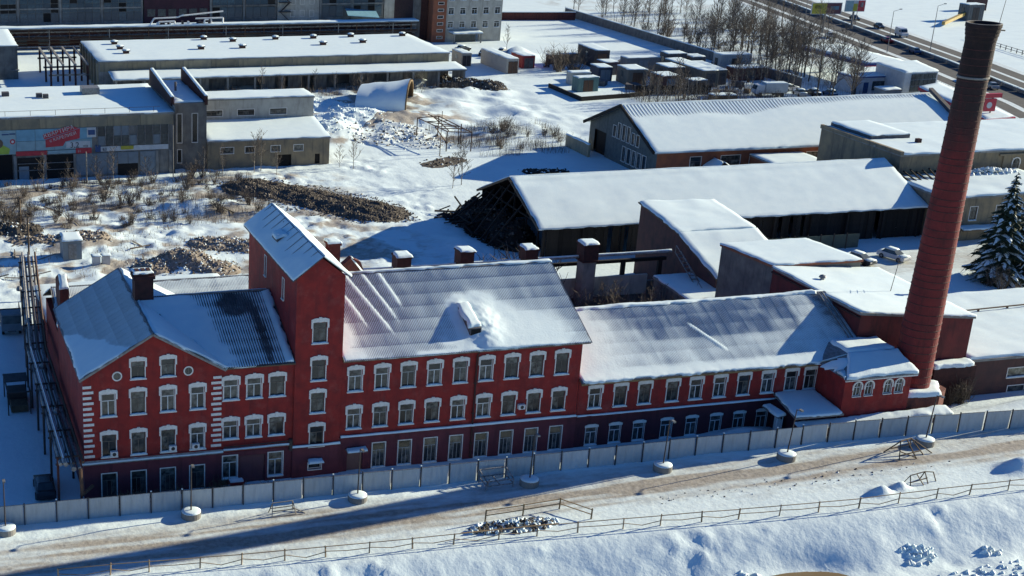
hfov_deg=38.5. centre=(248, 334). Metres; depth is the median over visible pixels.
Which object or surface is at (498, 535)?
timber railing
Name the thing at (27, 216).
utility pole
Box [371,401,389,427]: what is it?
window
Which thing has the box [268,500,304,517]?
barricade
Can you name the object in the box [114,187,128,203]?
bare shrub
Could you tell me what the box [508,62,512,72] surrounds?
door
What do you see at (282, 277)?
window
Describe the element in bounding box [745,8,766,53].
bare tree
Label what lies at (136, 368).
window
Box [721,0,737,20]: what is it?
bare tree
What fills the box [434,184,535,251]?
collapsed timbers
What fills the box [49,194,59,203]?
bare shrub
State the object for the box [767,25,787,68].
bare tree
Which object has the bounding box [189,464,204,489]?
window
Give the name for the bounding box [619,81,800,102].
dry weeds
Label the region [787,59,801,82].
bare tree
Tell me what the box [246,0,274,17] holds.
window
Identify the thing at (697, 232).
brick lean to shed
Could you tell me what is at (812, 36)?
bare tree
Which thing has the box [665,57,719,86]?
shipping container
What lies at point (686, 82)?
bare tree
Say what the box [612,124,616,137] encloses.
window
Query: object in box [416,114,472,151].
steel skeleton
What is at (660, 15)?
bare tree
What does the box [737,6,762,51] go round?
bare tree
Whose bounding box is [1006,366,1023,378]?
window
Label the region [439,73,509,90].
scrap heap
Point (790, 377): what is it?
window
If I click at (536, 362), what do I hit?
window
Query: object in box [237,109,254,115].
window
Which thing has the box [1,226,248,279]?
dry weeds
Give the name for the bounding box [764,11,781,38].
bare tree
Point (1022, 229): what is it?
spruce tree
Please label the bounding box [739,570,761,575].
snow clods
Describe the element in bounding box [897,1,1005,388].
factory chimney
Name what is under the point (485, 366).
window
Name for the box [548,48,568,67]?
bare shrub
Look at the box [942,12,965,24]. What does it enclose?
yellow boom
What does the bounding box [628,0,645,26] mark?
bare tree
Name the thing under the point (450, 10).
window
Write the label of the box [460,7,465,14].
window
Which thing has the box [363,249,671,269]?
overhead pipe
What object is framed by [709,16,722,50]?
bare tree
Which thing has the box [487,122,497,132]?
bare shrub
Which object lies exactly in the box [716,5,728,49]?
bare tree
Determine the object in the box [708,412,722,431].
window
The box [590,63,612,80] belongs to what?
shipping container
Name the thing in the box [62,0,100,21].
window
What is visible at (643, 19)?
bare tree
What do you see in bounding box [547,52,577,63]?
timber barrier
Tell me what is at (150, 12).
window
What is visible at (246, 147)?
window
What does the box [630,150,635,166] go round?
window
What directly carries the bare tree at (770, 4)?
on the ground
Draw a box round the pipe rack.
[16,251,93,500]
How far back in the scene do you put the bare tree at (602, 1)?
409.85 m
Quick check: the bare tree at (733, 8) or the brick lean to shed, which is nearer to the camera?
the brick lean to shed
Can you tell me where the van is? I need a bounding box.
[894,26,908,36]
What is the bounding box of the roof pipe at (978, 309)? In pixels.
[967,304,1023,311]
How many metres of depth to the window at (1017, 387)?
148.55 m
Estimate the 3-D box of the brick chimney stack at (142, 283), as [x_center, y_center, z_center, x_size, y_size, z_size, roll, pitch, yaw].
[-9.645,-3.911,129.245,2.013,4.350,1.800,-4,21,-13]
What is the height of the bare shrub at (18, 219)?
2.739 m
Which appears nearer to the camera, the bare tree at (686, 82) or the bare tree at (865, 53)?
the bare tree at (686, 82)
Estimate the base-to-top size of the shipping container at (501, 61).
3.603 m
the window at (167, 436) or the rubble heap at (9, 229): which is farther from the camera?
the rubble heap at (9, 229)
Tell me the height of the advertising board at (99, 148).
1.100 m
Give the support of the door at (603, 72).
in the shipping container at (602, 70)
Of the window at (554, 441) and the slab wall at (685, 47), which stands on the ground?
the slab wall at (685, 47)
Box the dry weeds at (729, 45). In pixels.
[600,6,952,94]
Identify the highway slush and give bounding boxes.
[750,0,1023,111]
[796,0,1023,82]
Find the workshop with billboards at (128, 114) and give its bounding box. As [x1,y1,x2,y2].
[0,83,174,179]
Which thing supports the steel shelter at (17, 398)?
on the ground
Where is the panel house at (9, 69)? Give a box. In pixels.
[0,29,18,79]
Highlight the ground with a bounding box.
[0,0,1023,575]
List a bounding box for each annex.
[205,88,314,119]
[206,116,330,169]
[749,151,816,163]
[815,336,918,417]
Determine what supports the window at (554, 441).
in the red brick wing at (448, 363)
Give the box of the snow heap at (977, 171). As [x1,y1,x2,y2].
[970,166,1020,175]
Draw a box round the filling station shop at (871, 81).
[835,70,885,92]
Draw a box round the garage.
[726,64,765,80]
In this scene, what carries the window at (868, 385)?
in the arched annex at (857, 376)
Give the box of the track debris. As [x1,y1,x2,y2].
[661,461,949,503]
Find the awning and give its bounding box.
[345,8,378,18]
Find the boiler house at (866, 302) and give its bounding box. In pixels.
[769,265,976,359]
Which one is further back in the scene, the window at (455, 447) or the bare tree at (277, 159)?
the bare tree at (277, 159)
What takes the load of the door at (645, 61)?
in the shed at (647, 61)
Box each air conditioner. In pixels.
[110,450,117,456]
[169,444,176,450]
[192,442,199,448]
[517,403,525,409]
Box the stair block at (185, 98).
[149,67,207,172]
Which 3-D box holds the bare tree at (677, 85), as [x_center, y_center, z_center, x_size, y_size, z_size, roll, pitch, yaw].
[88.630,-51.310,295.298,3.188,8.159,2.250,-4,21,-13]
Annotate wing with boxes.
[34,273,248,390]
[338,258,591,471]
[573,289,855,447]
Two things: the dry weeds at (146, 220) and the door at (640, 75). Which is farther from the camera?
the door at (640, 75)
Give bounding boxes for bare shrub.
[0,201,11,220]
[0,203,22,222]
[11,206,25,223]
[12,193,20,205]
[14,206,27,221]
[19,184,28,197]
[31,179,42,191]
[38,194,48,202]
[44,196,54,205]
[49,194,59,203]
[49,202,62,218]
[52,203,64,215]
[56,172,66,185]
[62,210,75,223]
[67,198,78,205]
[68,167,80,186]
[88,211,99,220]
[90,205,97,212]
[95,186,109,201]
[99,177,109,189]
[103,172,114,183]
[109,179,117,189]
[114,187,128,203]
[114,199,123,208]
[119,219,131,227]
[123,186,139,206]
[125,172,134,181]
[126,211,136,225]
[127,169,139,179]
[133,186,143,200]
[133,205,143,212]
[137,175,146,186]
[143,197,156,205]
[144,209,155,219]
[147,171,159,182]
[159,210,168,221]
[166,188,174,195]
[167,206,179,221]
[174,184,187,193]
[177,170,192,189]
[178,191,185,202]
[180,160,197,178]
[183,169,194,182]
[184,213,194,223]
[192,157,208,176]
[202,181,212,189]
[204,188,215,199]
[208,170,223,184]
[209,190,226,211]
[209,477,223,487]
[214,477,228,486]
[217,205,228,213]
[240,188,254,205]
[252,199,264,210]
[262,194,274,207]
[479,241,518,260]
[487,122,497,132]
[489,130,505,145]
[490,248,516,259]
[495,135,507,148]
[497,116,511,128]
[502,242,562,269]
[503,121,516,136]
[538,44,558,67]
[548,46,567,71]
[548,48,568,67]
[549,50,563,69]
[549,125,559,136]
[559,45,580,69]
[570,47,593,69]
[574,285,607,306]
[595,291,627,303]
[604,285,643,302]
[639,20,652,29]
[657,24,669,35]
[663,12,679,36]
[686,26,697,43]
[825,25,840,43]
[943,383,959,405]
[944,384,966,405]
[945,387,964,404]
[950,374,981,403]
[952,380,981,404]
[981,259,1004,286]
[990,262,1014,289]
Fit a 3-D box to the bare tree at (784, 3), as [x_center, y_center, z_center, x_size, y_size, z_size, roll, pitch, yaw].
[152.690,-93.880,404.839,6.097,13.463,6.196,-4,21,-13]
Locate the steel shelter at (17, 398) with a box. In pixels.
[2,372,31,415]
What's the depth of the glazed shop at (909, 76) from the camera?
307.99 m
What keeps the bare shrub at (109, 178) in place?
on the ground
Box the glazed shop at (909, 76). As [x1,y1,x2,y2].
[875,60,938,92]
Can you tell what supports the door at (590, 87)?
in the shipping container at (584, 83)
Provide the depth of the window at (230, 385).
124.79 m
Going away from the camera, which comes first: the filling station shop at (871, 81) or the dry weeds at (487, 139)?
the dry weeds at (487, 139)
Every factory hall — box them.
[0,0,142,25]
[143,0,209,22]
[210,0,276,21]
[276,0,318,20]
[319,0,383,19]
[383,0,394,18]
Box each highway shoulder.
[738,0,1017,118]
[811,0,1023,74]
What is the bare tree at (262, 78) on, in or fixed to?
on the ground
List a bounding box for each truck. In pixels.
[0,302,21,333]
[752,81,788,96]
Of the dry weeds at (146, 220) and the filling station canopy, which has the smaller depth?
the dry weeds at (146, 220)
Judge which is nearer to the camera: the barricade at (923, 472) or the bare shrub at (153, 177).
the barricade at (923, 472)
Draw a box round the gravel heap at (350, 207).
[216,178,420,224]
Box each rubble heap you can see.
[0,220,45,236]
[7,229,112,246]
[126,247,244,276]
[184,236,248,254]
[313,96,394,132]
[349,119,452,149]
[419,156,467,167]
[522,167,569,174]
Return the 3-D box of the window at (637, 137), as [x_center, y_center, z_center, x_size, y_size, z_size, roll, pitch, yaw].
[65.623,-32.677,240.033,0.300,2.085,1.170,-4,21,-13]
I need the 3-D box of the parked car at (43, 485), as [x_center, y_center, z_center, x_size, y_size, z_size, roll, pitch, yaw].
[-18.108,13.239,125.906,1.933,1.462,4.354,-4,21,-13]
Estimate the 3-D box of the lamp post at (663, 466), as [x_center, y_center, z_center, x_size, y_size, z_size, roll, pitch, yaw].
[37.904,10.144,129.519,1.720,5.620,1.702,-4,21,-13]
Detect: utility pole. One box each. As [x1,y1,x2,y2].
[15,197,23,223]
[23,215,31,254]
[85,152,87,183]
[173,139,173,175]
[439,111,442,155]
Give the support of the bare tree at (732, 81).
on the ground
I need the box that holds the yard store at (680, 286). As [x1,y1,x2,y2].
[651,272,715,300]
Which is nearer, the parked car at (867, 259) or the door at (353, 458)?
the door at (353, 458)
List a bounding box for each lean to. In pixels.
[108,61,466,90]
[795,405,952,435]
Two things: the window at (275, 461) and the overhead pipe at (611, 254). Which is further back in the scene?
the overhead pipe at (611, 254)
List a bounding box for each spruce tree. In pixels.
[960,172,1023,288]
[1016,249,1023,284]
[1019,212,1023,250]
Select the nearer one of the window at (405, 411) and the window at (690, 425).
the window at (405, 411)
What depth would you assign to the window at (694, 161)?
236.52 m
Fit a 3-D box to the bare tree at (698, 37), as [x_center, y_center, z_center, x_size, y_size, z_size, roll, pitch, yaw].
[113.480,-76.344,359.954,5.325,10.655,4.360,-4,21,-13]
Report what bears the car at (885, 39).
on the highway
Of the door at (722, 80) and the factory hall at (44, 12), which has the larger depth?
the factory hall at (44, 12)
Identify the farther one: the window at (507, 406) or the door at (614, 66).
the door at (614, 66)
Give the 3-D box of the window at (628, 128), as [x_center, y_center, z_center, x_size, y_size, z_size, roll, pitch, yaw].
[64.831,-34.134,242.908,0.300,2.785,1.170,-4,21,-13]
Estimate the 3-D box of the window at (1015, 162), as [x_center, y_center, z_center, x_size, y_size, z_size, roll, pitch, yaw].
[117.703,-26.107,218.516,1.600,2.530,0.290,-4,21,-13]
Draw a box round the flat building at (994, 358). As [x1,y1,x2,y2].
[931,288,1023,399]
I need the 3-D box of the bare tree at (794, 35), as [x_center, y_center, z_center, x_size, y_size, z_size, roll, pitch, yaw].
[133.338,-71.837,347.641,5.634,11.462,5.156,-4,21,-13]
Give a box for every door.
[19,166,28,179]
[68,244,76,258]
[346,453,361,469]
[462,56,466,65]
[466,56,470,65]
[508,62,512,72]
[513,61,517,72]
[524,58,528,67]
[529,58,533,67]
[583,80,588,91]
[588,80,593,90]
[600,70,605,78]
[605,70,610,80]
[612,65,615,74]
[632,73,637,82]
[637,73,642,83]
[643,60,648,68]
[706,74,710,84]
[710,74,715,86]
[720,73,725,83]
[773,417,781,430]
[862,82,868,92]
[972,8,976,19]
[975,8,979,19]
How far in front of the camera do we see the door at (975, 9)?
426.77 m
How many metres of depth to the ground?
129.26 m
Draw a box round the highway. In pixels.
[742,0,1023,117]
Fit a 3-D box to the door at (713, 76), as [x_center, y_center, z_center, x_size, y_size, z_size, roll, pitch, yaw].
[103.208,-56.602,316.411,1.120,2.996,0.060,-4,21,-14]
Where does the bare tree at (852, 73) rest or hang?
on the ground
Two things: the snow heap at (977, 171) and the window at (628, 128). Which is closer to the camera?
the snow heap at (977, 171)
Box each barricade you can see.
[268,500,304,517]
[478,466,513,490]
[883,438,931,460]
[904,471,935,485]
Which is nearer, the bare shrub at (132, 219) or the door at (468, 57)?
the bare shrub at (132, 219)
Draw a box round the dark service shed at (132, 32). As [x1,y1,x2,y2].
[9,18,405,48]
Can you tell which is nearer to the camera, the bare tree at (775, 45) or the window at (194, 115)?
the window at (194, 115)
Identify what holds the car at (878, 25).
on the highway
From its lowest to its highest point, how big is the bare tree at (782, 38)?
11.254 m
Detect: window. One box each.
[0,0,15,23]
[16,39,26,44]
[20,0,58,22]
[38,40,47,44]
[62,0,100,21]
[99,389,117,418]
[100,429,117,458]
[101,472,117,496]
[104,0,141,21]
[112,372,121,380]
[129,356,146,380]
[129,386,146,415]
[129,427,147,455]
[130,469,146,493]
[147,9,154,16]
[158,9,165,15]
[159,354,176,377]
[159,384,176,413]
[159,424,176,453]
[160,466,175,491]
[168,9,175,15]
[177,113,181,143]
[177,149,181,163]
[179,9,186,15]
[184,366,193,375]
[189,8,196,15]
[189,381,206,410]
[189,422,206,450]
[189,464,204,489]
[192,113,197,142]
[200,8,206,15]
[207,110,222,116]
[213,0,241,18]
[220,147,233,153]
[221,416,239,440]
[222,374,240,401]
[222,454,237,479]
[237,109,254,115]
[244,414,262,438]
[245,146,254,152]
[245,373,263,399]
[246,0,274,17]
[263,254,266,277]
[267,412,285,436]
[267,450,283,477]
[268,371,286,397]
[269,108,286,114]
[271,145,280,151]
[281,277,284,300]
[293,144,303,150]
[307,462,321,470]
[308,421,325,447]
[309,388,326,414]
[310,355,327,381]
[311,317,329,344]
[322,0,349,16]
[345,403,362,430]
[347,364,364,392]
[353,0,381,16]
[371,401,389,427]
[371,441,385,468]
[373,362,391,390]
[396,439,411,465]
[398,399,415,425]
[400,360,417,388]
[422,436,437,463]
[423,397,441,423]
[426,358,443,386]
[447,21,453,28]
[447,434,462,461]
[448,7,454,14]
[449,394,466,420]
[452,356,469,384]
[459,21,464,27]
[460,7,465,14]
[470,21,476,27]
[471,7,477,13]
[473,432,488,458]
[475,392,492,418]
[477,354,495,381]
[482,20,487,27]
[483,7,488,13]
[494,7,500,13]
[494,20,499,27]
[498,429,513,455]
[500,390,517,416]
[503,352,520,379]
[522,427,538,453]
[525,388,542,413]
[528,350,546,377]
[547,425,562,450]
[550,386,567,411]
[553,348,571,375]
[583,424,598,446]
[586,384,603,409]
[607,422,622,443]
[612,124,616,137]
[612,382,629,407]
[617,122,621,139]
[620,146,625,162]
[621,124,625,141]
[626,127,630,143]
[626,148,630,164]
[630,133,634,145]
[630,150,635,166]
[631,419,646,441]
[635,135,639,147]
[635,152,640,169]
[636,380,653,405]
[641,155,645,168]
[659,417,673,438]
[664,378,681,402]
[684,414,698,435]
[687,376,704,400]
[689,156,701,166]
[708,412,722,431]
[711,374,728,398]
[720,154,740,164]
[732,410,746,426]
[735,372,752,396]
[754,408,767,426]
[759,370,776,394]
[783,368,799,390]
[802,366,817,389]
[806,151,817,156]
[852,381,862,397]
[863,380,874,396]
[871,81,884,89]
[882,378,893,394]
[893,377,904,393]
[968,206,978,220]
[994,204,1004,215]
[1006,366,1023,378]
[1006,384,1023,391]
[1011,157,1020,168]
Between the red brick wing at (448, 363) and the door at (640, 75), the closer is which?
the red brick wing at (448, 363)
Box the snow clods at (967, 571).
[938,559,1023,575]
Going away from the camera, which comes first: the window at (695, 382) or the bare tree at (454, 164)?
the window at (695, 382)
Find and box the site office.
[712,51,751,68]
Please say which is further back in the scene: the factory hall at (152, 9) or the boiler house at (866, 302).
the factory hall at (152, 9)
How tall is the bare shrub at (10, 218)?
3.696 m
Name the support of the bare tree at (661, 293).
on the ground
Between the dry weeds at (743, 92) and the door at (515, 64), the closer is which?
the dry weeds at (743, 92)
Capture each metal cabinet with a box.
[90,253,101,265]
[101,253,110,264]
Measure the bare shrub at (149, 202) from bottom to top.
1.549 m
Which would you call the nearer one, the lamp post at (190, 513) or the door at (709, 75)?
the lamp post at (190, 513)
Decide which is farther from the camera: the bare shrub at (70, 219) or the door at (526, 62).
the door at (526, 62)
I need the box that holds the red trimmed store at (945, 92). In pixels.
[918,82,1015,119]
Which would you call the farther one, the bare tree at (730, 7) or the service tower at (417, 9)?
the bare tree at (730, 7)
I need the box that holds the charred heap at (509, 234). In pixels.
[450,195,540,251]
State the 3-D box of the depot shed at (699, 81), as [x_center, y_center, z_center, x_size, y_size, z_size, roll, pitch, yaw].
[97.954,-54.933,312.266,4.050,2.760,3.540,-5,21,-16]
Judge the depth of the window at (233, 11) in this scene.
397.93 m
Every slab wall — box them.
[502,12,575,19]
[565,7,802,87]
[565,133,590,156]
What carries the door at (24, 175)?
in the workshop with billboards at (128, 114)
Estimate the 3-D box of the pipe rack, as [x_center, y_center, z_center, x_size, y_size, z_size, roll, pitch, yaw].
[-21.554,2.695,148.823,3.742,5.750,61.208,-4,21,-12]
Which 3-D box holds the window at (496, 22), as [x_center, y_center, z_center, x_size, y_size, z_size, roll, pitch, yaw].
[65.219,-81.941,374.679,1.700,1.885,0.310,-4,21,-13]
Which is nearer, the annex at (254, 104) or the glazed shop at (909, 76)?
the annex at (254, 104)
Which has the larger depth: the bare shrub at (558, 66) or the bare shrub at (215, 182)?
the bare shrub at (558, 66)
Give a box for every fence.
[0,409,1023,525]
[548,83,651,100]
[636,85,710,94]
[768,233,859,248]
[996,43,1023,54]
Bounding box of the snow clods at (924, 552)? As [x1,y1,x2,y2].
[899,543,937,565]
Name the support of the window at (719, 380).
in the red brick wing at (650, 370)
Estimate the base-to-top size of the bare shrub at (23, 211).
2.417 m
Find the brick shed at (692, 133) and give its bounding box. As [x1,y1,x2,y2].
[583,88,949,169]
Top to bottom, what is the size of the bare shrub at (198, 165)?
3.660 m
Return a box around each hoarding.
[810,2,842,32]
[844,0,865,29]
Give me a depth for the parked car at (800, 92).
308.24 m
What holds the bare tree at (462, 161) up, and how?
on the ground
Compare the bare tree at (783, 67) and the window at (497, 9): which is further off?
the window at (497, 9)
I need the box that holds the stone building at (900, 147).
[816,118,1023,174]
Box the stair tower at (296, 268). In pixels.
[244,203,351,477]
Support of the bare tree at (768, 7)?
on the ground
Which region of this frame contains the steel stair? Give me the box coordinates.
[675,245,701,287]
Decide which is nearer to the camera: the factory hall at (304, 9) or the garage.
the garage
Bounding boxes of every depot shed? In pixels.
[577,43,610,66]
[616,64,647,84]
[649,71,680,89]
[654,62,684,79]
[660,50,686,62]
[683,77,707,91]
[687,53,705,60]
[958,2,984,20]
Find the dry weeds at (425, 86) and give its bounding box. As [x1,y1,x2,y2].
[212,77,495,95]
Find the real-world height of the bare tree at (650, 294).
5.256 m
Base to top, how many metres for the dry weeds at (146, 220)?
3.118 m
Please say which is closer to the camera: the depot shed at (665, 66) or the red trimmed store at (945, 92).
the red trimmed store at (945, 92)
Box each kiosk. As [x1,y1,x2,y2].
[451,48,471,65]
[874,86,901,93]
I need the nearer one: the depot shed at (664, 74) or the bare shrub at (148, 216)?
the bare shrub at (148, 216)
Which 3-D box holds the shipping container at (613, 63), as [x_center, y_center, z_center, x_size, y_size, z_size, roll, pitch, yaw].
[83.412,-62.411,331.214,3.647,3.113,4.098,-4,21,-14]
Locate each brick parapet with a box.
[55,274,68,304]
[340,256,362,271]
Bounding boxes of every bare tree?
[35,152,50,188]
[62,157,70,179]
[88,155,101,180]
[103,147,118,174]
[139,154,154,184]
[199,146,211,179]
[219,144,226,176]
[249,132,262,172]
[256,129,267,170]
[257,66,265,83]
[271,144,282,174]
[312,68,318,86]
[334,143,344,166]
[349,132,363,168]
[445,152,460,187]
[454,134,473,184]
[503,24,510,48]
[595,0,609,17]
[598,282,608,304]
[603,279,622,303]
[603,286,624,304]
[616,0,633,19]
[619,0,631,22]
[625,0,639,24]
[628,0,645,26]
[636,0,651,29]
[640,68,653,98]
[642,286,659,301]
[643,0,657,24]
[643,70,657,97]
[643,280,657,301]
[644,66,656,85]
[650,75,663,101]
[652,0,666,33]
[652,284,667,300]
[655,71,663,98]
[659,0,675,22]
[660,0,672,30]
[662,6,676,36]
[663,84,671,101]
[665,68,676,100]
[670,70,681,99]
[671,56,682,83]
[673,72,685,96]
[676,58,688,98]
[677,69,688,97]
[679,14,692,40]
[679,69,691,100]
[681,0,692,15]
[683,74,695,100]
[686,8,698,37]
[686,12,707,45]
[686,79,697,100]
[690,0,707,37]
[690,8,710,46]
[690,75,704,99]
[694,80,704,99]
[700,76,709,98]
[701,3,728,49]
[702,13,714,45]
[702,20,718,47]
[709,0,731,43]
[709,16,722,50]
[710,86,720,99]
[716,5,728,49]
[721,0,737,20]
[723,1,747,51]
[724,5,744,49]
[724,10,740,42]
[724,10,742,51]
[724,19,741,51]
[724,72,736,98]
[724,78,737,98]
[725,0,741,27]
[729,41,746,79]
[733,53,745,77]
[733,55,741,79]
[736,3,750,49]
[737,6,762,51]
[737,60,749,84]
[738,14,750,50]
[738,19,752,48]
[739,16,763,52]
[743,53,754,82]
[744,54,763,88]
[745,4,763,51]
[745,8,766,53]
[748,0,761,29]
[753,16,772,63]
[753,20,772,63]
[754,57,767,82]
[757,0,779,29]
[757,48,771,79]
[759,6,780,49]
[760,22,775,58]
[763,0,778,28]
[763,53,773,79]
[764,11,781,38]
[764,34,777,66]
[767,18,782,62]
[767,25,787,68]
[768,31,783,66]
[771,60,783,80]
[772,50,786,74]
[773,23,790,61]
[773,47,784,78]
[776,15,791,39]
[777,45,792,78]
[778,0,792,26]
[778,21,795,48]
[780,16,807,71]
[780,24,796,71]
[783,12,803,53]
[784,1,803,24]
[784,51,797,80]
[786,24,815,72]
[787,28,810,71]
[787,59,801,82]
[788,0,798,27]
[788,68,799,96]
[790,18,807,62]
[790,26,816,72]
[795,14,814,42]
[796,32,813,76]
[798,22,822,76]
[801,31,825,81]
[806,16,822,63]
[806,34,840,95]
[810,0,829,38]
[811,30,839,83]
[814,16,824,42]
[821,47,845,95]
[823,7,837,39]
[824,38,859,95]
[831,39,849,83]
[832,23,858,70]
[843,55,863,93]
[844,55,863,94]
[845,36,874,94]
[846,45,868,91]
[850,39,873,94]
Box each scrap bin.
[598,79,607,86]
[625,82,633,89]
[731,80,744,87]
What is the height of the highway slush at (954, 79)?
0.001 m
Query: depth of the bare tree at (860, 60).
308.05 m
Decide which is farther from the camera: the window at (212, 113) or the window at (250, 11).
the window at (250, 11)
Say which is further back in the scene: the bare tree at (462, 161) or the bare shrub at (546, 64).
the bare shrub at (546, 64)
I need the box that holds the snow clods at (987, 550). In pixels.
[979,545,1001,555]
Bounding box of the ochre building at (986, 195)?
[901,168,1023,240]
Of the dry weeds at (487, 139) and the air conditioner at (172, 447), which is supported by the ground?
the dry weeds at (487, 139)
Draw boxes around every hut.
[58,231,82,260]
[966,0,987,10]
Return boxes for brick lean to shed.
[633,199,767,287]
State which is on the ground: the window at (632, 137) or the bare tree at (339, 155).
the bare tree at (339, 155)
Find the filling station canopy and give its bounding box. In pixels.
[801,44,904,70]
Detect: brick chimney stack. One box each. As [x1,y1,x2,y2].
[130,267,154,300]
[324,238,341,262]
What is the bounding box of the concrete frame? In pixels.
[37,46,89,85]
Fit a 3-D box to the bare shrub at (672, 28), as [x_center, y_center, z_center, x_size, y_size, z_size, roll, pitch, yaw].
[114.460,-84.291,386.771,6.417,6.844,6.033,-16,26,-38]
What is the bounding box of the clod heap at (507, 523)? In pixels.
[468,516,559,533]
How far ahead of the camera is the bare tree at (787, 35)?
346.10 m
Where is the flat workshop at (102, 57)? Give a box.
[80,32,450,86]
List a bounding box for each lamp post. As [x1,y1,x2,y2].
[0,479,15,537]
[181,464,200,521]
[348,449,366,504]
[519,433,540,488]
[653,420,675,473]
[776,409,803,462]
[887,9,901,51]
[915,395,944,447]
[929,3,946,51]
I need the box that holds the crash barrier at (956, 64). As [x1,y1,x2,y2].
[776,0,1023,93]
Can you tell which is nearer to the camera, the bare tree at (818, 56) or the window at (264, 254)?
the window at (264, 254)
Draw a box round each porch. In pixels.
[703,158,728,165]
[762,389,843,430]
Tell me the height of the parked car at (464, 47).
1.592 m
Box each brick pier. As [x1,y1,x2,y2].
[391,250,412,267]
[454,246,476,263]
[518,243,539,259]
[573,238,600,306]
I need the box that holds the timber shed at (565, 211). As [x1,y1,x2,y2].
[476,158,927,256]
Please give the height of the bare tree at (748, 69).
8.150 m
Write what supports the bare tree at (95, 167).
on the ground
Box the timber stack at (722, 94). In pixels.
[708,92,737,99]
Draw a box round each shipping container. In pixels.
[480,48,518,73]
[511,51,535,68]
[566,70,590,84]
[571,75,599,91]
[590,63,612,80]
[597,59,618,74]
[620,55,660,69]
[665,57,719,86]
[693,60,727,84]
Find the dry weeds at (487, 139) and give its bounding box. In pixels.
[426,117,593,156]
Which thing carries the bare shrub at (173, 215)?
on the ground
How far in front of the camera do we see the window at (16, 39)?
350.92 m
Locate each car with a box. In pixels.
[33,474,55,499]
[455,44,470,50]
[498,47,507,52]
[788,83,799,90]
[793,88,807,96]
[805,88,821,95]
[822,89,837,95]
[847,250,877,266]
[849,15,859,20]
[873,22,884,28]
[876,246,910,262]
[880,37,892,42]
[909,47,921,53]
[987,82,999,89]
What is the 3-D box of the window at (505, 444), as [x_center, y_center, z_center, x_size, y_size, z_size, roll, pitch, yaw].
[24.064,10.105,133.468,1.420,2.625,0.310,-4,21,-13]
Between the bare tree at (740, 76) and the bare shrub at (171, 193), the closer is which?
the bare shrub at (171, 193)
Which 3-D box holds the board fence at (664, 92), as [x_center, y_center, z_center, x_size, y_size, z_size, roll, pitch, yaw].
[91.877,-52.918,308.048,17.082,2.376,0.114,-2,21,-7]
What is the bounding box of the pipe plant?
[150,10,223,24]
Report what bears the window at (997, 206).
in the ochre building at (986, 195)
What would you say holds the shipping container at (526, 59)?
on the ground
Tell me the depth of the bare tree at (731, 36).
354.61 m
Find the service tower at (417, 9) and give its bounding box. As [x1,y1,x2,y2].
[394,0,428,40]
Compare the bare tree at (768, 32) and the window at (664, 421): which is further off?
the bare tree at (768, 32)
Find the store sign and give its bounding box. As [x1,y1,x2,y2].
[983,93,1002,112]
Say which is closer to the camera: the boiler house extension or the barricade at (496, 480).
the barricade at (496, 480)
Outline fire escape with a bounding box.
[278,0,291,20]
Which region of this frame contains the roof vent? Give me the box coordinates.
[819,274,826,279]
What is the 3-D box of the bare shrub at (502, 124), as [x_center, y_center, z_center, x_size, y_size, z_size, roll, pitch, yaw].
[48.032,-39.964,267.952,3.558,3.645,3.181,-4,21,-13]
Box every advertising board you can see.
[0,130,15,154]
[16,125,95,155]
[95,144,167,151]
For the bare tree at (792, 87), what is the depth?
299.01 m
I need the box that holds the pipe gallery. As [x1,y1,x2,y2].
[0,18,418,52]
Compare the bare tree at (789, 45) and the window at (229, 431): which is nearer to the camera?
the window at (229, 431)
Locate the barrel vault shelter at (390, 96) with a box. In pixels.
[355,79,413,110]
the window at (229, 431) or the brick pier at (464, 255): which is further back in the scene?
the brick pier at (464, 255)
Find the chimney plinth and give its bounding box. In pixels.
[906,380,945,409]
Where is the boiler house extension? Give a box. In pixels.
[715,238,862,297]
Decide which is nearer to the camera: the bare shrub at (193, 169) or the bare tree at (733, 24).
the bare shrub at (193, 169)
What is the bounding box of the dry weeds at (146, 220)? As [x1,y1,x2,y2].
[0,168,284,231]
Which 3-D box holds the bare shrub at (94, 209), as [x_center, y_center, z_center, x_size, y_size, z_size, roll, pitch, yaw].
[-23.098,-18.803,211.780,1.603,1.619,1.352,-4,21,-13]
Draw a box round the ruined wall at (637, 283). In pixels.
[552,256,666,305]
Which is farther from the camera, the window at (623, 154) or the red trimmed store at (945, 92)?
the red trimmed store at (945, 92)
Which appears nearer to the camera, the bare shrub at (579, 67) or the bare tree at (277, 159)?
the bare tree at (277, 159)
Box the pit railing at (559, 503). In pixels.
[461,498,592,534]
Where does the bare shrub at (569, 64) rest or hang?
on the ground
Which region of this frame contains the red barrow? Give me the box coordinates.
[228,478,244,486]
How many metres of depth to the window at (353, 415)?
128.72 m
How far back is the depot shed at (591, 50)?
339.88 m
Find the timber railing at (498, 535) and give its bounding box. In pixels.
[57,479,1023,575]
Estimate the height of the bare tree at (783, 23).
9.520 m
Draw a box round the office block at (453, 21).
[426,0,502,43]
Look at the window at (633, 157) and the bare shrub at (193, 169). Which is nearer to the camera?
the bare shrub at (193, 169)
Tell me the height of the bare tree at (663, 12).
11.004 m
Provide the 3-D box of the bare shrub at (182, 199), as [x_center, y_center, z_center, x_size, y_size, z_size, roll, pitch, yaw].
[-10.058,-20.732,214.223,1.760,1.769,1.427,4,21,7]
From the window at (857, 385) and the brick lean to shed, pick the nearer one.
the window at (857, 385)
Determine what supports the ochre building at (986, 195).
on the ground
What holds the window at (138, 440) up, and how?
in the red brick building at (144, 384)
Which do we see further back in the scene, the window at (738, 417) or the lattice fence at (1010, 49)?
the lattice fence at (1010, 49)
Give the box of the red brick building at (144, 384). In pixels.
[53,267,295,497]
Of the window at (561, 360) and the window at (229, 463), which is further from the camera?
the window at (561, 360)

